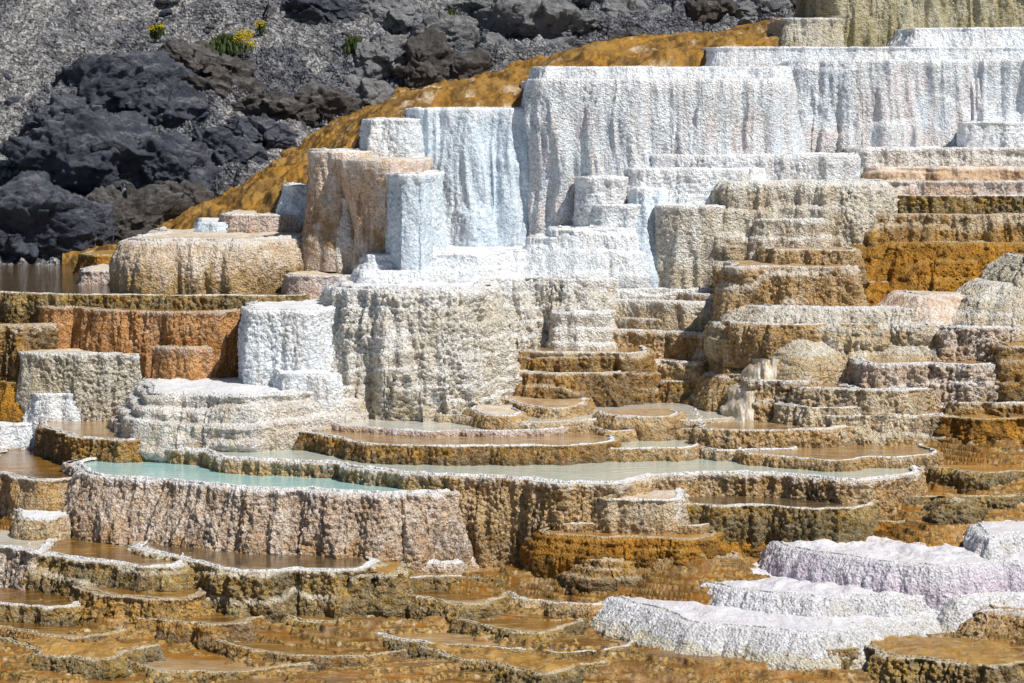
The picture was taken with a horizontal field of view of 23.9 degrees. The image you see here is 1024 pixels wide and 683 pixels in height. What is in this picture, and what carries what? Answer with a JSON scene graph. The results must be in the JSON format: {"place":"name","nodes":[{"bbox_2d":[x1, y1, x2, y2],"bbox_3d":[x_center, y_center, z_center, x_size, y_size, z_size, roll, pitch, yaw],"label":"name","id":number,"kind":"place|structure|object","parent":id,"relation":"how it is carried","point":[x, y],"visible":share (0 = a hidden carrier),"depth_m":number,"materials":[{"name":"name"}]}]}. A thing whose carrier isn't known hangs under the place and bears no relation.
{"place":"outdoors","nodes":[
{"label":"outdoors","id":0,"kind":"place"},
{"bbox_2d":[0,0,794,264],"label":"hillside","id":1,"kind":"structure","parent":0,"point":[42,42],"depth_m":32.57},
{"bbox_2d":[0,170,116,260],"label":"boulder","id":2,"kind":"object","parent":1,"relation":"on","point":[41,213],"visible":0.88,"depth_m":28.96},
{"bbox_2d":[0,107,156,194],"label":"boulder","id":3,"kind":"object","parent":1,"relation":"on","point":[85,151],"visible":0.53,"depth_m":29.95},
{"bbox_2d":[52,49,199,112],"bbox_3d":[-5.117,-3.251,31.845,2.215,1.175,1.464,-2,6,-24],"label":"boulder","id":4,"kind":"object","parent":1,"relation":"on","point":[115,82],"visible":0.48,"depth_m":31.27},
{"bbox_2d":[85,183,195,244],"bbox_3d":[-4.596,-1.364,29.504,1.530,1.134,0.836,0,5,0],"label":"boulder","id":5,"kind":"object","parent":1,"relation":"on","point":[142,210],"visible":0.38,"depth_m":29.30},
{"bbox_2d":[0,264,309,322],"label":"travertine terrace","id":6,"kind":"structure","parent":1,"relation":"on","point":[26,291],"depth_m":24.21,"materials":[{"name":"brown stone"}]},
{"bbox_2d":[109,226,303,293],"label":"travertine terrace","id":7,"kind":"structure","parent":6,"relation":"on","point":[163,260],"depth_m":24.38,"materials":[{"name":"beige stone"}]},
{"bbox_2d":[281,271,350,299],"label":"travertine terrace","id":8,"kind":"structure","parent":6,"relation":"on","point":[311,284],"depth_m":24.16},
{"bbox_2d":[301,148,370,271],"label":"travertine terrace","id":9,"kind":"structure","parent":8,"relation":"on","point":[323,212],"depth_m":24.61,"materials":[{"name":"stone"}]},
{"bbox_2d":[335,156,432,273],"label":"travertine terrace","id":10,"kind":"structure","parent":8,"relation":"on","point":[364,185],"depth_m":24.26,"materials":[{"name":"stone"}]},
{"bbox_2d":[359,117,425,157],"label":"travertine terrace","id":11,"kind":"structure","parent":10,"relation":"on","point":[382,137],"depth_m":24.98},
{"bbox_2d":[123,80,209,127],"bbox_3d":[-4.534,-2.851,31.303,1.272,1.057,0.864,0,5,0],"label":"boulder","id":12,"kind":"object","parent":1,"relation":"on","point":[167,104],"visible":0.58,"depth_m":31.05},
{"bbox_2d":[135,127,226,189],"bbox_3d":[-4.178,-2.064,30.331,1.402,1.263,0.938,0,5,0],"label":"boulder","id":13,"kind":"object","parent":1,"relation":"on","point":[179,158],"visible":0.54,"depth_m":30.05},
{"bbox_2d":[157,39,268,79],"bbox_3d":[-3.818,-3.635,32.136,1.903,0.787,0.954,0,5,0],"label":"boulder","id":14,"kind":"object","parent":1,"relation":"on","point":[199,58],"visible":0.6,"depth_m":31.92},
{"bbox_2d":[191,126,268,164],"bbox_3d":[-3.539,-2.355,30.723,1.132,0.774,0.866,0,5,0],"label":"boulder","id":15,"kind":"object","parent":1,"relation":"on","point":[225,142],"visible":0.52,"depth_m":30.45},
{"bbox_2d":[220,113,299,148],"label":"boulder","id":16,"kind":"object","parent":1,"relation":"on","point":[264,129],"visible":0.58,"depth_m":30.75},
{"bbox_2d":[230,90,321,128],"bbox_3d":[-3.092,-2.970,31.470,1.184,0.642,0.831,-2,6,-24],"label":"boulder","id":17,"kind":"object","parent":1,"relation":"on","point":[282,105],"visible":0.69,"depth_m":31.25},
{"bbox_2d":[351,31,406,80],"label":"boulder","id":18,"kind":"object","parent":1,"relation":"on","point":[378,58],"visible":0.86,"depth_m":32.13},
{"bbox_2d":[393,24,454,89],"bbox_3d":[-1.109,-3.637,32.174,0.803,1.169,0.717,4,7,35],"label":"boulder","id":19,"kind":"object","parent":1,"relation":"on","point":[428,55],"visible":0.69,"depth_m":31.98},
{"bbox_2d":[472,0,613,39],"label":"boulder","id":20,"kind":"object","parent":1,"relation":"on","point":[549,19],"visible":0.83,"depth_m":32.63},
{"bbox_2d":[779,59,1023,152],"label":"travertine terrace","id":21,"kind":"structure","parent":1,"relation":"on","point":[842,104],"depth_m":26.81,"materials":[{"name":"stone"}]},
{"bbox_2d":[702,46,1023,66],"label":"travertine terrace","id":22,"kind":"structure","parent":21,"relation":"on","point":[731,56],"depth_m":27.25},
{"bbox_2d":[887,27,1023,46],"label":"travertine terrace","id":23,"kind":"structure","parent":21,"relation":"on","point":[964,37],"depth_m":28.11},
{"bbox_2d":[793,0,1023,46],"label":"travertine terrace","id":24,"kind":"structure","parent":1,"relation":"on","point":[870,23],"depth_m":28.74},
{"bbox_2d":[62,16,781,265],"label":"slope","id":25,"kind":"structure","parent":0,"point":[260,192],"depth_m":28.38,"materials":[{"name":"stone"}]},
{"bbox_2d":[520,78,806,234],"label":"travertine terrace","id":26,"kind":"structure","parent":25,"relation":"on","point":[579,127],"depth_m":25.35,"materials":[{"name":"stone"}]},
{"bbox_2d":[528,65,793,108],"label":"travertine terrace","id":27,"kind":"structure","parent":26,"relation":"on","point":[700,72],"depth_m":25.83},
{"bbox_2d":[767,17,843,46],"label":"travertine terrace","id":28,"kind":"structure","parent":25,"relation":"on","point":[816,32],"depth_m":28.45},
{"bbox_2d":[0,437,1023,682],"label":"ground","id":29,"kind":"structure","parent":0,"point":[358,635],"depth_m":18.68,"materials":[{"name":"stone"}]},
{"bbox_2d":[0,530,57,589],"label":"travertine terrace","id":30,"kind":"structure","parent":29,"relation":"on","point":[18,557],"depth_m":20.37,"materials":[{"name":"grey stone"}]},
{"bbox_2d":[0,322,59,380],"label":"travertine terrace","id":31,"kind":"structure","parent":29,"relation":"on","point":[15,338],"depth_m":23.85,"materials":[{"name":"stone"}]},
{"bbox_2d":[0,504,71,540],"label":"travertine terrace","id":32,"kind":"structure","parent":29,"relation":"on","point":[36,524],"depth_m":20.95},
{"bbox_2d":[0,448,79,513],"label":"travertine terrace","id":33,"kind":"structure","parent":29,"relation":"on","point":[29,480],"depth_m":21.56,"materials":[{"name":"stone"}]},
{"bbox_2d":[15,348,143,420],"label":"travertine terrace","id":34,"kind":"structure","parent":33,"relation":"on","point":[102,384],"depth_m":23.52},
{"bbox_2d":[37,305,240,378],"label":"travertine terrace","id":35,"kind":"structure","parent":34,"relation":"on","point":[141,332],"depth_m":23.58,"materials":[{"name":"orange stone"}]},
{"bbox_2d":[0,588,83,625],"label":"travertine terrace","id":36,"kind":"structure","parent":29,"relation":"on","point":[28,606],"depth_m":19.41,"materials":[{"name":"brown stone"}]},
{"bbox_2d":[0,637,165,680],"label":"travertine terrace","id":37,"kind":"structure","parent":29,"relation":"on","point":[97,660],"depth_m":18.05,"materials":[{"name":"brown stone"}]},
{"bbox_2d":[33,419,153,463],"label":"travertine terrace","id":38,"kind":"structure","parent":29,"relation":"on","point":[60,442],"depth_m":22.36,"materials":[{"name":"brown stone"}]},
{"bbox_2d":[18,538,194,596],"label":"travertine terrace","id":39,"kind":"structure","parent":29,"relation":"on","point":[63,566],"depth_m":19.89,"materials":[{"name":"brown stone"}]},
{"bbox_2d":[66,583,211,624],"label":"travertine terrace","id":40,"kind":"structure","parent":29,"relation":"on","point":[100,601],"depth_m":19.29,"materials":[{"name":"stone"}]},
{"bbox_2d":[151,344,217,387],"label":"travertine terrace","id":41,"kind":"structure","parent":29,"relation":"on","point":[191,363],"depth_m":23.40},
{"bbox_2d":[119,612,270,649],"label":"travertine terrace","id":42,"kind":"structure","parent":29,"relation":"on","point":[202,632],"depth_m":18.95,"materials":[{"name":"stone"}]},
{"bbox_2d":[133,659,317,682],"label":"travertine terrace","id":43,"kind":"structure","parent":29,"relation":"on","point":[169,670],"depth_m":18.01,"materials":[{"name":"brown stone"}]},
{"bbox_2d":[107,377,369,462],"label":"travertine terrace","id":44,"kind":"structure","parent":29,"relation":"on","point":[232,414],"depth_m":22.11,"materials":[{"name":"stone"}]},
{"bbox_2d":[237,299,338,385],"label":"travertine terrace","id":45,"kind":"structure","parent":44,"relation":"on","point":[292,335],"depth_m":22.83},
{"bbox_2d":[272,367,343,412],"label":"travertine terrace","id":46,"kind":"structure","parent":44,"relation":"on","point":[326,387],"depth_m":22.42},
{"bbox_2d":[124,540,387,622],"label":"travertine terrace","id":47,"kind":"structure","parent":29,"relation":"on","point":[277,588],"depth_m":19.41,"materials":[{"name":"brown stone"}]},
{"bbox_2d":[60,457,473,572],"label":"travertine terrace","id":48,"kind":"structure","parent":29,"relation":"on","point":[201,507],"depth_m":20.37,"materials":[{"name":"beige stone"}]},
{"bbox_2d":[208,638,409,670],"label":"travertine terrace","id":49,"kind":"structure","parent":29,"relation":"on","point":[322,659],"depth_m":18.31,"materials":[{"name":"stone"}]},
{"bbox_2d":[346,561,414,618],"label":"travertine terrace","id":50,"kind":"structure","parent":29,"relation":"on","point":[380,591],"depth_m":19.38,"materials":[{"name":"brown stone"}]},
{"bbox_2d":[330,419,568,437],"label":"travertine terrace","id":51,"kind":"structure","parent":29,"relation":"on","point":[431,429],"depth_m":21.95,"materials":[{"name":"grey stone"}]},
{"bbox_2d":[292,429,621,465],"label":"travertine terrace","id":52,"kind":"structure","parent":29,"relation":"on","point":[564,449],"depth_m":21.19,"materials":[{"name":"brown stone"}]},
{"bbox_2d":[402,590,514,622],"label":"travertine terrace","id":53,"kind":"structure","parent":29,"relation":"on","point":[446,605],"depth_m":19.25,"materials":[{"name":"brown stone"}]},
{"bbox_2d":[318,274,617,421],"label":"travertine terrace","id":54,"kind":"structure","parent":29,"relation":"on","point":[422,351],"depth_m":22.88,"materials":[{"name":"stone"}]},
{"bbox_2d":[385,169,446,269],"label":"travertine terrace","id":55,"kind":"structure","parent":54,"relation":"on","point":[415,236],"depth_m":23.96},
{"bbox_2d":[352,245,527,298],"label":"travertine terrace","id":56,"kind":"structure","parent":54,"relation":"on","point":[500,264],"depth_m":24.26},
{"bbox_2d":[404,106,528,246],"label":"travertine terrace","id":57,"kind":"structure","parent":56,"relation":"on","point":[479,153],"depth_m":25.62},
{"bbox_2d":[451,200,497,246],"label":"travertine terrace","id":58,"kind":"structure","parent":56,"relation":"on","point":[477,224],"depth_m":25.54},
{"bbox_2d":[545,224,651,288],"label":"travertine terrace","id":59,"kind":"structure","parent":54,"relation":"on","point":[619,255],"depth_m":24.69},
{"bbox_2d":[375,632,635,657],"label":"travertine terrace","id":60,"kind":"structure","parent":29,"relation":"on","point":[409,642],"depth_m":18.42,"materials":[{"name":"brown stone"}]},
{"bbox_2d":[411,643,609,682],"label":"travertine terrace","id":61,"kind":"structure","parent":29,"relation":"on","point":[510,668],"depth_m":17.71,"materials":[{"name":"brown stone"}]},
{"bbox_2d":[447,615,589,642],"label":"travertine terrace","id":62,"kind":"structure","parent":29,"relation":"on","point":[513,630],"depth_m":18.71,"materials":[{"name":"brown stone"}]},
{"bbox_2d":[165,447,928,568],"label":"travertine terrace","id":63,"kind":"structure","parent":29,"relation":"on","point":[506,511],"depth_m":20.39,"materials":[{"name":"beige stone"}]},
{"bbox_2d":[545,309,617,349],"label":"travertine terrace","id":64,"kind":"structure","parent":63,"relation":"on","point":[579,329],"depth_m":24.11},
{"bbox_2d":[500,396,596,418],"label":"travertine terrace","id":65,"kind":"structure","parent":29,"relation":"on","point":[541,408],"depth_m":22.64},
{"bbox_2d":[512,370,643,406],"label":"travertine terrace","id":66,"kind":"structure","parent":29,"relation":"on","point":[609,389],"depth_m":23.30,"materials":[{"name":"brown stone"}]},
{"bbox_2d":[434,402,734,432],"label":"travertine terrace","id":67,"kind":"structure","parent":29,"relation":"on","point":[581,424],"depth_m":22.35,"materials":[{"name":"beige stone"}]},
{"bbox_2d":[614,287,712,299],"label":"travertine terrace","id":68,"kind":"structure","parent":67,"relation":"on","point":[663,293],"depth_m":24.59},
{"bbox_2d":[348,264,538,283],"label":"travertine terrace","id":69,"kind":"structure","parent":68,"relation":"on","point":[396,276],"depth_m":23.85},
{"bbox_2d":[573,175,628,226],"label":"travertine terrace","id":70,"kind":"structure","parent":68,"relation":"on","point":[590,191],"depth_m":25.03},
{"bbox_2d":[629,187,668,287],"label":"travertine terrace","id":71,"kind":"structure","parent":68,"relation":"on","point":[648,199],"depth_m":24.87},
{"bbox_2d":[654,204,726,288],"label":"travertine terrace","id":72,"kind":"structure","parent":68,"relation":"on","point":[684,248],"depth_m":24.62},
{"bbox_2d":[624,167,766,204],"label":"travertine terrace","id":73,"kind":"structure","parent":68,"relation":"on","point":[696,188],"depth_m":25.05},
{"bbox_2d":[650,152,860,179],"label":"travertine terrace","id":74,"kind":"structure","parent":68,"relation":"on","point":[828,166],"depth_m":25.25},
{"bbox_2d":[711,178,902,277],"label":"travertine terrace","id":75,"kind":"structure","parent":68,"relation":"on","point":[846,208],"depth_m":24.64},
{"bbox_2d":[676,291,714,301],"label":"travertine terrace","id":76,"kind":"structure","parent":67,"relation":"on","point":[689,296],"depth_m":24.36,"materials":[{"name":"beige stone"}]},
{"bbox_2d":[744,218,833,259],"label":"travertine terrace","id":77,"kind":"structure","parent":76,"relation":"on","point":[796,232],"depth_m":24.47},
{"bbox_2d":[756,246,867,288],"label":"travertine terrace","id":78,"kind":"structure","parent":76,"relation":"on","point":[843,255],"depth_m":23.89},
{"bbox_2d":[517,345,661,403],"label":"travertine terrace","id":79,"kind":"structure","parent":29,"relation":"on","point":[638,362],"depth_m":23.58,"materials":[{"name":"brown stone"}]},
{"bbox_2d":[519,527,730,578],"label":"travertine terrace","id":80,"kind":"structure","parent":29,"relation":"on","point":[548,554],"depth_m":19.52,"materials":[{"name":"orange stone"}]},
{"bbox_2d":[592,408,687,440],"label":"travertine terrace","id":81,"kind":"structure","parent":29,"relation":"on","point":[660,424],"depth_m":21.99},
{"bbox_2d":[591,488,690,533],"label":"travertine terrace","id":82,"kind":"structure","parent":29,"relation":"on","point":[648,513],"depth_m":19.81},
{"bbox_2d":[554,550,752,594],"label":"travertine terrace","id":83,"kind":"structure","parent":29,"relation":"on","point":[602,575],"depth_m":19.34,"materials":[{"name":"brown stone"}]},
{"bbox_2d":[608,440,700,461],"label":"travertine terrace","id":84,"kind":"structure","parent":29,"relation":"on","point":[670,450],"depth_m":21.33,"materials":[{"name":"beige stone"}]},
{"bbox_2d":[613,328,707,361],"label":"travertine terrace","id":85,"kind":"structure","parent":29,"relation":"on","point":[681,345],"depth_m":24.16,"materials":[{"name":"beige stone"}]},
{"bbox_2d":[610,298,712,331],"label":"travertine terrace","id":86,"kind":"structure","parent":85,"relation":"on","point":[687,316],"depth_m":24.27,"materials":[{"name":"beige stone"}]},
{"bbox_2d":[589,595,942,669],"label":"travertine terrace","id":87,"kind":"structure","parent":29,"relation":"on","point":[784,641],"depth_m":18.11,"materials":[{"name":"stone"}]},
{"bbox_2d":[688,406,855,448],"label":"travertine terrace","id":88,"kind":"structure","parent":29,"relation":"on","point":[733,434],"depth_m":21.58,"materials":[{"name":"beige stone"}]},
{"bbox_2d":[720,358,779,421],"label":"cascade","id":89,"kind":"object","parent":88,"relation":"on","point":[737,406],"visible":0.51,"depth_m":22.52,"materials":[{"name":"liquid"}]},
{"bbox_2d":[685,496,882,557],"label":"travertine terrace","id":90,"kind":"structure","parent":29,"relation":"on","point":[756,522],"depth_m":19.85,"materials":[{"name":"brown stone"}]},
{"bbox_2d":[703,260,868,371],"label":"travertine terrace","id":91,"kind":"structure","parent":29,"relation":"on","point":[748,282],"depth_m":23.46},
{"bbox_2d":[703,303,950,366],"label":"travertine terrace","id":92,"kind":"structure","parent":29,"relation":"on","point":[897,326],"depth_m":22.96,"materials":[{"name":"beige stone"}]},
{"bbox_2d":[734,443,944,480],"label":"travertine terrace","id":93,"kind":"structure","parent":29,"relation":"on","point":[848,458],"depth_m":21.03,"materials":[{"name":"beige stone"}]},
{"bbox_2d":[786,384,908,430],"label":"travertine terrace","id":94,"kind":"structure","parent":29,"relation":"on","point":[827,395],"depth_m":22.04,"materials":[{"name":"beige stone"}]},
{"bbox_2d":[769,338,940,384],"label":"travertine terrace","id":95,"kind":"structure","parent":29,"relation":"on","point":[821,362],"depth_m":22.66,"materials":[{"name":"beige stone"}]},
{"bbox_2d":[718,320,874,367],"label":"travertine terrace","id":96,"kind":"structure","parent":95,"relation":"on","point":[761,340],"depth_m":22.87,"materials":[{"name":"beige stone"}]},
{"bbox_2d":[846,240,1023,293],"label":"travertine terrace","id":97,"kind":"structure","parent":95,"relation":"on","point":[945,266],"depth_m":24.07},
{"bbox_2d":[862,213,1023,247],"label":"travertine terrace","id":98,"kind":"structure","parent":97,"relation":"on","point":[959,227],"depth_m":24.47,"materials":[{"name":"stone"}]},
{"bbox_2d":[862,165,1023,180],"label":"travertine terrace","id":99,"kind":"structure","parent":97,"relation":"on","point":[976,173],"depth_m":25.57,"materials":[{"name":"beige stone"}]},
{"bbox_2d":[843,146,1023,177],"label":"travertine terrace","id":100,"kind":"structure","parent":99,"relation":"on","point":[941,156],"depth_m":26.10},
{"bbox_2d":[956,120,1023,146],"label":"travertine terrace","id":101,"kind":"structure","parent":100,"relation":"on","point":[969,133],"depth_m":26.32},
{"bbox_2d":[885,180,1023,194],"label":"travertine terrace","id":102,"kind":"structure","parent":97,"relation":"on","point":[951,187],"depth_m":25.27,"materials":[{"name":"beige stone"}]},
{"bbox_2d":[897,194,1023,213],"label":"travertine terrace","id":103,"kind":"structure","parent":97,"relation":"on","point":[964,204],"depth_m":24.72,"materials":[{"name":"brown stone"}]},
{"bbox_2d":[700,562,1023,632],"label":"travertine terrace","id":104,"kind":"structure","parent":29,"relation":"on","point":[784,595],"depth_m":18.55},
{"bbox_2d":[822,412,949,445],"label":"travertine terrace","id":105,"kind":"structure","parent":29,"relation":"on","point":[914,429],"depth_m":21.82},
{"bbox_2d":[834,381,941,430],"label":"travertine terrace","id":106,"kind":"structure","parent":29,"relation":"on","point":[913,401],"depth_m":21.94,"materials":[{"name":"beige stone"}]},
{"bbox_2d":[758,535,1023,607],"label":"travertine terrace","id":107,"kind":"structure","parent":29,"relation":"on","point":[935,576],"depth_m":18.94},
{"bbox_2d":[865,634,1023,682],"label":"travertine terrace","id":108,"kind":"structure","parent":29,"relation":"on","point":[913,658],"depth_m":17.41,"materials":[{"name":"brown stone"}]},
{"bbox_2d":[926,465,1023,493],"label":"travertine terrace","id":109,"kind":"structure","parent":29,"relation":"on","point":[964,479],"depth_m":20.70,"materials":[{"name":"brown stone"}]},
{"bbox_2d":[933,412,1023,445],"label":"travertine terrace","id":110,"kind":"structure","parent":29,"relation":"on","point":[981,428],"depth_m":21.65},
{"bbox_2d":[935,324,1023,360],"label":"travertine terrace","id":111,"kind":"structure","parent":29,"relation":"on","point":[962,343],"depth_m":22.59,"materials":[{"name":"beige stone"}]},
{"bbox_2d":[951,604,1023,643],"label":"travertine terrace","id":112,"kind":"structure","parent":29,"relation":"on","point":[984,622],"depth_m":18.17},
{"bbox_2d":[962,520,1023,559],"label":"travertine terrace","id":113,"kind":"structure","parent":29,"relation":"on","point":[991,540],"depth_m":19.28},
{"bbox_2d":[983,341,1023,401],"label":"travertine terrace","id":114,"kind":"structure","parent":29,"relation":"on","point":[1007,359],"depth_m":22.05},
{"bbox_2d":[844,357,998,412],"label":"travertine terrace","id":115,"kind":"structure","parent":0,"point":[963,381],"depth_m":22.15,"materials":[{"name":"beige stone"}]},
{"bbox_2d":[877,289,963,324],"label":"travertine terrace","id":116,"kind":"structure","parent":115,"relation":"on","point":[937,306],"depth_m":23.10,"materials":[{"name":"stone"}]},
{"bbox_2d":[951,278,1023,341],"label":"travertine terrace","id":117,"kind":"structure","parent":115,"relation":"on","point":[990,303],"depth_m":22.90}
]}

